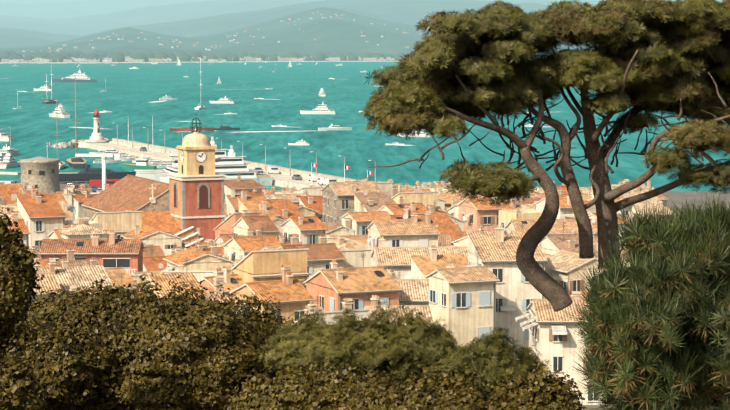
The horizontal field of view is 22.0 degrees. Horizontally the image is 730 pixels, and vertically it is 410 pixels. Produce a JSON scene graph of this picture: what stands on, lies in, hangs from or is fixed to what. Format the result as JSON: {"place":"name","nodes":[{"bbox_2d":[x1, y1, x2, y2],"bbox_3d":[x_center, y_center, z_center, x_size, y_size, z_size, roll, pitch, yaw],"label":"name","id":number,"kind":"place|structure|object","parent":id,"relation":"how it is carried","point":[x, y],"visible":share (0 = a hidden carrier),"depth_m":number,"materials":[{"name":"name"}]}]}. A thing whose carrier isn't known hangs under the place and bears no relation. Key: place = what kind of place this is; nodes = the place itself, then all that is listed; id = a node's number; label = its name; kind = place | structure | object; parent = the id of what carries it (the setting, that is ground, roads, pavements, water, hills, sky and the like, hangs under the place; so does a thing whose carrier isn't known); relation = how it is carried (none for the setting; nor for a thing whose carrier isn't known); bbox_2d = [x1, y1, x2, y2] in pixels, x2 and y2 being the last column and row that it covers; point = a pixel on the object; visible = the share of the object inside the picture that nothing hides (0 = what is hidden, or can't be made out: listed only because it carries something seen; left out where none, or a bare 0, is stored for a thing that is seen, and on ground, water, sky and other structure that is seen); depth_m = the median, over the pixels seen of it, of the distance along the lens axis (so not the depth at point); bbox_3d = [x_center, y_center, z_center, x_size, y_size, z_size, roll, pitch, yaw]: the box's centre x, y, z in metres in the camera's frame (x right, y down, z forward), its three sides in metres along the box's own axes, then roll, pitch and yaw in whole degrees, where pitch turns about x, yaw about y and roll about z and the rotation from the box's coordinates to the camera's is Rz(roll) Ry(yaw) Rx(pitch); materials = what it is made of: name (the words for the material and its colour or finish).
{"place":"outdoors","nodes":[
{"label":"outdoors","id":0,"kind":"place"},
{"bbox_2d":[2,214,30,245],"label":"house","id":1,"kind":"structure","parent":0,"point":[22,226],"depth_m":287.59,"materials":[{"name":"tile"}]},
{"bbox_2d":[20,156,59,193],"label":"round stone tower","id":2,"kind":"structure","parent":0,"point":[41,173],"depth_m":500.46,"materials":[{"name":"grey stone"}]},
{"bbox_2d":[0,0,85,3],"bbox_3d":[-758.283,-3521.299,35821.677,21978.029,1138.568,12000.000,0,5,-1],"label":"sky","id":3,"kind":"structure","parent":0,"point":[27,1],"depth_m":36175.11,"materials":[{"name":"blue"}]},
{"bbox_2d":[58,200,74,219],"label":"town house","id":4,"kind":"structure","parent":0,"point":[65,208],"depth_m":332.99,"materials":[{"name":"paint"}]},
{"bbox_2d":[0,0,209,18],"bbox_3d":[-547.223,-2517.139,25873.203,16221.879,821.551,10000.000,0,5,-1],"label":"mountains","id":5,"kind":"structure","parent":0,"point":[57,10],"depth_m":25720.48,"materials":[{"name":"blue"}]},
{"bbox_2d":[81,174,169,220],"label":"church nave","id":6,"kind":"structure","parent":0,"point":[135,193],"depth_m":352.33,"materials":[{"name":"orange tile"}]},
{"bbox_2d":[142,211,181,234],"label":"roof","id":7,"kind":"structure","parent":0,"point":[164,221],"depth_m":337.52,"materials":[{"name":"orange tile"}]},
{"bbox_2d":[162,252,223,280],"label":"town house","id":8,"kind":"structure","parent":0,"point":[199,275],"depth_m":220.27,"materials":[{"name":"white paint"}]},
{"bbox_2d":[166,145,226,244],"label":"church bell tower","id":9,"kind":"structure","parent":0,"point":[196,191],"depth_m":336.53,"materials":[{"name":"red paint"}]},
{"bbox_2d":[182,118,210,146],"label":"dome","id":10,"kind":"structure","parent":9,"relation":"on","point":[196,138],"depth_m":337.16,"materials":[{"name":"beige stone"}]},
{"bbox_2d":[0,59,395,62],"bbox_3d":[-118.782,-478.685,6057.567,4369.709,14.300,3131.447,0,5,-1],"label":"shoreline","id":11,"kind":"structure","parent":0,"point":[211,61],"depth_m":4826.33,"materials":[{"name":"beige"}]},
{"bbox_2d":[0,50,557,63],"bbox_3d":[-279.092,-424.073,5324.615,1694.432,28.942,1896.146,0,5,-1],"label":"shore town","id":12,"kind":"object","parent":11,"relation":"on","point":[37,56],"visible":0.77,"depth_m":4975.29,"materials":[{"name":"grey"}]},
{"bbox_2d":[229,264,314,333],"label":"house","id":13,"kind":"structure","parent":0,"point":[295,295],"depth_m":193.97,"materials":[{"name":"tile"}]},
{"bbox_2d":[0,0,582,47],"bbox_3d":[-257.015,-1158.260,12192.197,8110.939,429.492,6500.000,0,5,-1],"label":"mountains","id":14,"kind":"structure","parent":0,"point":[411,12],"depth_m":11098.72,"materials":[{"name":"blue"}]},
{"bbox_2d":[0,7,593,57],"bbox_3d":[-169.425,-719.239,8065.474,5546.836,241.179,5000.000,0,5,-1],"label":"hills","id":15,"kind":"structure","parent":0,"point":[334,33],"depth_m":6462.70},
{"bbox_2d":[22,11,420,51],"bbox_3d":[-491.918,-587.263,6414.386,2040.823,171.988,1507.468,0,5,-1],"label":"distant buildings","id":16,"kind":"structure","parent":15,"relation":"on","point":[61,49],"depth_m":6071.47,"materials":[{"name":"grey"}]},
{"bbox_2d":[298,190,322,221],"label":"town house","id":17,"kind":"structure","parent":0,"point":[313,202],"depth_m":351.57,"materials":[{"name":"tile"}]},
{"bbox_2d":[276,234,346,278],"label":"house","id":18,"kind":"structure","parent":0,"point":[323,254],"depth_m":230.71,"materials":[{"name":"tile"}]},
{"bbox_2d":[294,296,369,327],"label":"town house","id":19,"kind":"structure","parent":0,"point":[346,305],"depth_m":187.19,"materials":[{"name":"white paint"}]},
{"bbox_2d":[335,243,372,267],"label":"town house","id":20,"kind":"structure","parent":0,"point":[351,256],"depth_m":237.59,"materials":[{"name":"white paint"}]},
{"bbox_2d":[0,0,724,34],"bbox_3d":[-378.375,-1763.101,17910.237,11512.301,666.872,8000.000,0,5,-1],"label":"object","id":21,"kind":"structure","parent":0,"point":[83,25],"depth_m":17281.68,"materials":[{"name":"blue"}]},
{"bbox_2d":[339,203,389,234],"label":"town house","id":22,"kind":"structure","parent":0,"point":[360,218],"depth_m":318.50,"materials":[{"name":"tile"}]},
{"bbox_2d":[0,61,729,190],"bbox_3d":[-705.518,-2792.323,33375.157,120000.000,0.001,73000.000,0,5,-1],"label":"sea","id":23,"kind":"structure","parent":0,"point":[296,87],"depth_m":1056.23,"materials":[{"name":"liquid"}]},
{"bbox_2d":[0,151,19,167],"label":"yacht","id":24,"kind":"object","parent":23,"relation":"on","point":[9,161],"visible":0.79,"depth_m":656.62,"materials":[{"name":"white"}]},
{"bbox_2d":[49,103,69,117],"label":"yacht","id":25,"kind":"object","parent":23,"relation":"on","point":[60,111],"visible":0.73,"depth_m":1114.80,"materials":[{"name":"white"}]},
{"bbox_2d":[50,71,96,82],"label":"yacht","id":26,"kind":"object","parent":23,"relation":"on","point":[81,77],"visible":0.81,"depth_m":2163.09,"materials":[{"name":"white"}]},
{"bbox_2d":[66,76,85,168],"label":"sailboat","id":27,"kind":"object","parent":23,"relation":"on","point":[75,163],"visible":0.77,"depth_m":658.57,"materials":[{"name":"grey"}]},
{"bbox_2d":[50,138,136,147],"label":"breakwater rocks","id":28,"kind":"object","parent":23,"relation":"in","point":[70,144],"visible":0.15,"depth_m":787.73,"materials":[{"name":"stone"}]},
{"bbox_2d":[59,164,135,181],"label":"sport yacht","id":29,"kind":"object","parent":23,"relation":"on","point":[85,173],"visible":0.71,"depth_m":558.78,"materials":[{"name":"grey"}]},
{"bbox_2d":[121,158,156,169],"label":"boat","id":30,"kind":"object","parent":23,"relation":"on","point":[141,163],"visible":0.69,"depth_m":646.85,"materials":[{"name":"teal"}]},
{"bbox_2d":[135,137,258,181],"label":"yacht","id":31,"kind":"object","parent":23,"relation":"on","point":[157,176],"visible":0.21,"depth_m":573.58,"materials":[{"name":"white"}]},
{"bbox_2d":[160,145,272,185],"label":"yacht","id":32,"kind":"object","parent":23,"relation":"on","point":[231,166],"visible":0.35,"depth_m":567.86,"materials":[{"name":"white"}]},
{"bbox_2d":[77,138,361,189],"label":"pier","id":33,"kind":"structure","parent":23,"relation":"on","point":[282,178],"depth_m":683.56,"materials":[{"name":"concrete"}]},
{"bbox_2d":[90,109,103,139],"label":"lighthouse","id":34,"kind":"object","parent":33,"relation":"on","point":[96,134],"visible":1,"depth_m":792.57,"materials":[{"name":"paint"}]},
{"bbox_2d":[5,78,549,145],"bbox_3d":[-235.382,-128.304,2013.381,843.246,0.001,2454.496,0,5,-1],"label":"boats","id":35,"kind":"object","parent":23,"relation":"on","point":[235,132],"visible":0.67,"depth_m":943.74,"materials":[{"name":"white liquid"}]},
{"bbox_2d":[300,102,335,113],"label":"yacht","id":36,"kind":"object","parent":23,"relation":"on","point":[322,108],"visible":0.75,"depth_m":1168.56,"materials":[{"name":"white"}]},
{"bbox_2d":[0,181,729,409],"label":"town ground","id":37,"kind":"structure","parent":0,"point":[678,197],"depth_m":508.31,"materials":[{"name":"soil"}]},
{"bbox_2d":[0,186,19,203],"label":"town house","id":38,"kind":"structure","parent":37,"relation":"on","point":[9,194],"depth_m":379.36,"materials":[{"name":"paint"}]},
{"bbox_2d":[0,200,28,245],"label":"town house","id":39,"kind":"structure","parent":37,"relation":"on","point":[15,209],"depth_m":307.79,"materials":[{"name":"paint"}]},
{"bbox_2d":[0,198,44,353],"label":"bush","id":40,"kind":"object","parent":37,"relation":"on","point":[18,279],"visible":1,"depth_m":98.49,"materials":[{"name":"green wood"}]},
{"bbox_2d":[0,345,45,409],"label":"bush","id":41,"kind":"object","parent":37,"relation":"on","point":[19,388],"visible":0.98,"depth_m":98.44,"materials":[{"name":"green plant"}]},
{"bbox_2d":[16,181,66,252],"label":"town house","id":42,"kind":"structure","parent":37,"relation":"on","point":[44,215],"depth_m":305.06,"materials":[{"name":"paint"}]},
{"bbox_2d":[29,261,60,309],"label":"town house","id":43,"kind":"structure","parent":37,"relation":"on","point":[49,282],"depth_m":192.66,"materials":[{"name":"beige tile"}]},
{"bbox_2d":[30,248,68,267],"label":"town house","id":44,"kind":"structure","parent":37,"relation":"on","point":[43,263],"depth_m":234.47,"materials":[{"name":"tile"}]},
{"bbox_2d":[2,305,121,409],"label":"bush","id":45,"kind":"object","parent":37,"relation":"on","point":[69,371],"visible":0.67,"depth_m":109.51,"materials":[{"name":"green plant"}]},
{"bbox_2d":[51,247,100,266],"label":"town house","id":46,"kind":"structure","parent":37,"relation":"on","point":[73,262],"depth_m":248.78,"materials":[{"name":"paint"}]},
{"bbox_2d":[41,259,113,296],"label":"town house","id":47,"kind":"structure","parent":37,"relation":"on","point":[71,278],"depth_m":199.19,"materials":[{"name":"beige tile"}]},
{"bbox_2d":[58,216,108,238],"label":"town house","id":48,"kind":"structure","parent":37,"relation":"on","point":[83,229],"depth_m":288.36,"materials":[{"name":"beige tile"}]},
{"bbox_2d":[72,189,96,219],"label":"town house","id":49,"kind":"structure","parent":37,"relation":"on","point":[78,201],"depth_m":371.17,"materials":[{"name":"paint"}]},
{"bbox_2d":[38,230,144,274],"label":"house","id":50,"kind":"structure","parent":37,"relation":"on","point":[113,252],"depth_m":257.27,"materials":[{"name":"tile"}]},
{"bbox_2d":[75,154,119,189],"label":"harbour crane","id":51,"kind":"object","parent":37,"relation":"on","point":[103,156],"visible":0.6,"depth_m":524.45,"materials":[{"name":"white paint"}]},
{"bbox_2d":[90,208,142,238],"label":"town house","id":52,"kind":"structure","parent":37,"relation":"on","point":[122,222],"depth_m":310.16,"materials":[{"name":"paint"}]},
{"bbox_2d":[105,267,138,287],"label":"town house","id":53,"kind":"structure","parent":37,"relation":"on","point":[112,273],"depth_m":237.83,"materials":[{"name":"tile"}]},
{"bbox_2d":[128,235,164,256],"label":"town house","id":54,"kind":"structure","parent":37,"relation":"on","point":[158,251],"depth_m":283.09,"materials":[{"name":"tile"}]},
{"bbox_2d":[14,272,290,409],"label":"bush","id":55,"kind":"object","parent":37,"relation":"on","point":[169,352],"visible":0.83,"depth_m":112.47,"materials":[{"name":"green plant"}]},
{"bbox_2d":[121,225,184,248],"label":"town house","id":56,"kind":"structure","parent":37,"relation":"on","point":[149,235],"depth_m":290.89,"materials":[{"name":"orange paint"}]},
{"bbox_2d":[143,246,180,271],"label":"town house","id":57,"kind":"structure","parent":37,"relation":"on","point":[151,263],"depth_m":272.75,"materials":[{"name":"tile"}]},
{"bbox_2d":[148,258,208,306],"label":"town house","id":58,"kind":"structure","parent":37,"relation":"on","point":[164,279],"depth_m":192.75,"materials":[{"name":"tile"}]},
{"bbox_2d":[162,243,236,273],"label":"town house","id":59,"kind":"structure","parent":37,"relation":"on","point":[200,260],"depth_m":240.64,"materials":[{"name":"tile"}]},
{"bbox_2d":[202,275,232,310],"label":"town house","id":60,"kind":"structure","parent":37,"relation":"on","point":[220,281],"depth_m":201.78,"materials":[{"name":"paint"}]},
{"bbox_2d":[198,265,243,295],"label":"town house","id":61,"kind":"structure","parent":37,"relation":"on","point":[232,282],"depth_m":213.65,"materials":[{"name":"paint"}]},
{"bbox_2d":[213,211,261,238],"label":"town house","id":62,"kind":"structure","parent":37,"relation":"on","point":[227,224],"depth_m":319.96,"materials":[{"name":"tile"}]},
{"bbox_2d":[225,187,250,218],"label":"town house","id":63,"kind":"structure","parent":37,"relation":"on","point":[232,204],"depth_m":368.33,"materials":[{"name":"paint"}]},
{"bbox_2d":[224,174,266,203],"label":"house","id":64,"kind":"structure","parent":37,"relation":"on","point":[246,185],"depth_m":394.79,"materials":[{"name":"orange tile"}]},
{"bbox_2d":[221,227,282,265],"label":"town house","id":65,"kind":"structure","parent":37,"relation":"on","point":[240,247],"depth_m":278.12,"materials":[{"name":"tile"}]},
{"bbox_2d":[231,210,279,237],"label":"town house","id":66,"kind":"structure","parent":37,"relation":"on","point":[243,224],"depth_m":299.06,"materials":[{"name":"orange paint"}]},
{"bbox_2d":[216,292,296,337],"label":"bush","id":67,"kind":"object","parent":37,"relation":"on","point":[272,315],"depth_m":121.19,"materials":[{"name":"green plant"}]},
{"bbox_2d":[237,190,280,217],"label":"town house","id":68,"kind":"structure","parent":37,"relation":"on","point":[258,204],"depth_m":335.02,"materials":[{"name":"tile"}]},
{"bbox_2d":[231,248,310,288],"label":"town house","id":69,"kind":"structure","parent":37,"relation":"on","point":[258,266],"depth_m":212.97,"materials":[{"name":"paint"}]},
{"bbox_2d":[261,208,285,233],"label":"town house","id":70,"kind":"structure","parent":37,"relation":"on","point":[277,222],"depth_m":321.31,"materials":[{"name":"paint"}]},
{"bbox_2d":[266,198,303,220],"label":"town house","id":71,"kind":"structure","parent":37,"relation":"on","point":[286,209],"depth_m":337.53,"materials":[{"name":"tile"}]},
{"bbox_2d":[267,193,308,203],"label":"town house","id":72,"kind":"structure","parent":37,"relation":"on","point":[294,198],"depth_m":358.53,"materials":[{"name":"white paint"}]},
{"bbox_2d":[284,197,317,216],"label":"town house","id":73,"kind":"structure","parent":37,"relation":"on","point":[304,211],"depth_m":346.08,"materials":[{"name":"paint"}]},
{"bbox_2d":[280,214,327,243],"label":"town house","id":74,"kind":"structure","parent":37,"relation":"on","point":[313,227],"depth_m":301.30,"materials":[{"name":"orange tile"}]},
{"bbox_2d":[293,186,323,195],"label":"town house","id":75,"kind":"structure","parent":37,"relation":"on","point":[314,191],"depth_m":380.51,"materials":[{"name":"white paint"}]},
{"bbox_2d":[223,356,401,409],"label":"bush","id":76,"kind":"object","parent":37,"relation":"on","point":[325,389],"visible":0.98,"depth_m":102.79,"materials":[{"name":"green plant"}]},
{"bbox_2d":[324,218,354,239],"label":"town house","id":77,"kind":"structure","parent":37,"relation":"on","point":[335,229],"depth_m":316.73,"materials":[{"name":"paint"}]},
{"bbox_2d":[327,235,367,249],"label":"town house","id":78,"kind":"structure","parent":37,"relation":"on","point":[341,242],"depth_m":270.05,"materials":[{"name":"white paint"}]},
{"bbox_2d":[321,181,381,224],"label":"stone house","id":79,"kind":"structure","parent":37,"relation":"on","point":[337,200],"depth_m":339.88,"materials":[{"name":"stone"}]},
{"bbox_2d":[302,252,403,311],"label":"town house","id":80,"kind":"structure","parent":37,"relation":"on","point":[332,287],"depth_m":207.37,"materials":[{"name":"tile"}]},
{"bbox_2d":[343,226,367,243],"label":"town house","id":81,"kind":"structure","parent":37,"relation":"on","point":[361,238],"depth_m":296.64,"materials":[{"name":"white paint"}]},
{"bbox_2d":[257,300,458,386],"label":"bush","id":82,"kind":"object","parent":37,"relation":"on","point":[380,341],"visible":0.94,"depth_m":109.37,"materials":[{"name":"green plant"}]},
{"bbox_2d":[353,192,395,211],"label":"town house","id":83,"kind":"structure","parent":37,"relation":"on","point":[372,201],"depth_m":332.98,"materials":[{"name":"tile"}]},
{"bbox_2d":[363,295,433,389],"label":"house","id":84,"kind":"structure","parent":37,"relation":"on","point":[376,301],"depth_m":195.31,"materials":[{"name":"tile"}]},
{"bbox_2d":[366,211,440,266],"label":"house","id":85,"kind":"structure","parent":37,"relation":"on","point":[413,230],"depth_m":258.25,"materials":[{"name":"paint"}]},
{"bbox_2d":[376,196,431,214],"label":"town house","id":86,"kind":"structure","parent":37,"relation":"on","point":[398,209],"depth_m":322.20,"materials":[{"name":"orange tile"}]},
{"bbox_2d":[391,188,439,211],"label":"town house","id":87,"kind":"structure","parent":37,"relation":"on","point":[426,199],"depth_m":332.79,"materials":[{"name":"paint"}]},
{"bbox_2d":[371,237,467,278],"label":"white house","id":88,"kind":"structure","parent":37,"relation":"on","point":[397,260],"depth_m":247.60,"materials":[{"name":"paint"}]},
{"bbox_2d":[367,359,495,409],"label":"bush","id":89,"kind":"object","parent":37,"relation":"on","point":[427,393],"visible":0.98,"depth_m":99.09,"materials":[{"name":"green plant"}]},
{"bbox_2d":[410,245,467,278],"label":"town house","id":90,"kind":"structure","parent":37,"relation":"on","point":[422,266],"depth_m":237.93,"materials":[{"name":"orange tile"}]},
{"bbox_2d":[435,223,450,245],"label":"town house","id":91,"kind":"structure","parent":37,"relation":"on","point":[445,239],"depth_m":300.81,"materials":[{"name":"paint"}]},
{"bbox_2d":[428,200,465,230],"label":"town house","id":92,"kind":"structure","parent":37,"relation":"on","point":[453,219],"depth_m":324.08,"materials":[{"name":"white paint"}]},
{"bbox_2d":[395,263,515,310],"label":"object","id":93,"kind":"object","parent":37,"relation":"on","point":[415,292],"visible":0.02,"depth_m":212.72,"materials":[{"name":"tile"}]},
{"bbox_2d":[437,184,473,210],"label":"house","id":94,"kind":"structure","parent":37,"relation":"on","point":[448,197],"depth_m":365.85,"materials":[{"name":"tile"}]},
{"bbox_2d":[446,197,492,218],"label":"town house","id":95,"kind":"structure","parent":37,"relation":"on","point":[453,210],"depth_m":338.22,"materials":[{"name":"white paint"}]},
{"bbox_2d":[430,327,557,398],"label":"bush","id":96,"kind":"object","parent":37,"relation":"on","point":[492,357],"visible":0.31,"depth_m":103.04,"materials":[{"name":"green plant"}]},
{"bbox_2d":[465,223,547,352],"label":"house","id":97,"kind":"structure","parent":37,"relation":"on","point":[497,248],"depth_m":211.37,"materials":[{"name":"paint"}]},
{"bbox_2d":[499,207,542,230],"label":"town house","id":98,"kind":"structure","parent":37,"relation":"on","point":[506,217],"depth_m":319.28,"materials":[{"name":"paint"}]},
{"bbox_2d":[484,362,586,409],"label":"bush","id":99,"kind":"object","parent":37,"relation":"on","point":[530,391],"visible":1,"depth_m":94.39,"materials":[{"name":"green plant"}]},
{"bbox_2d":[359,0,729,311],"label":"stone pine","id":100,"kind":"object","parent":37,"relation":"on","point":[648,57],"visible":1,"depth_m":67.05,"materials":[{"name":"green plant"}]},
{"bbox_2d":[534,195,572,218],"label":"town house","id":101,"kind":"structure","parent":37,"relation":"on","point":[565,207],"depth_m":331.99,"materials":[{"name":"orange paint"}]},
{"bbox_2d":[515,291,606,404],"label":"house","id":102,"kind":"structure","parent":37,"relation":"on","point":[553,340],"depth_m":192.19,"materials":[{"name":"paint"}]},
{"bbox_2d":[538,222,597,255],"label":"town house","id":103,"kind":"structure","parent":37,"relation":"on","point":[552,244],"depth_m":262.06,"materials":[{"name":"white paint"}]},
{"bbox_2d":[545,250,610,298],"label":"town house","id":104,"kind":"structure","parent":37,"relation":"on","point":[560,265],"depth_m":217.71,"materials":[{"name":"tile"}]},
{"bbox_2d":[588,188,634,218],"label":"town house","id":105,"kind":"structure","parent":37,"relation":"on","point":[626,209],"depth_m":338.34,"materials":[{"name":"white paint"}]},
{"bbox_2d":[567,190,729,409],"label":"pine","id":106,"kind":"object","parent":37,"relation":"on","point":[656,328],"visible":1,"depth_m":35.37,"materials":[{"name":"green plant"}]},
{"bbox_2d":[361,177,393,196],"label":"town house","id":107,"kind":"structure","parent":0,"point":[385,186],"depth_m":352.57,"materials":[{"name":"paint"}]},
{"bbox_2d":[417,214,465,239],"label":"town house","id":108,"kind":"structure","parent":0,"point":[446,224],"depth_m":314.48,"materials":[{"name":"orange tile"}]},
{"bbox_2d":[425,250,500,347],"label":"town house","id":109,"kind":"structure","parent":0,"point":[462,301],"depth_m":203.35,"materials":[{"name":"paint"}]},
{"bbox_2d":[456,195,500,230],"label":"town house","id":110,"kind":"structure","parent":0,"point":[472,215],"depth_m":327.19,"materials":[{"name":"paint"}]},
{"bbox_2d":[504,215,597,236],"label":"cream terrace house","id":111,"kind":"structure","parent":0,"point":[514,225],"depth_m":302.14,"materials":[{"name":"orange tile"}]},
{"bbox_2d":[625,192,672,222],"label":"town house","id":112,"kind":"structure","parent":0,"point":[642,204],"depth_m":353.10,"materials":[{"name":"white paint"}]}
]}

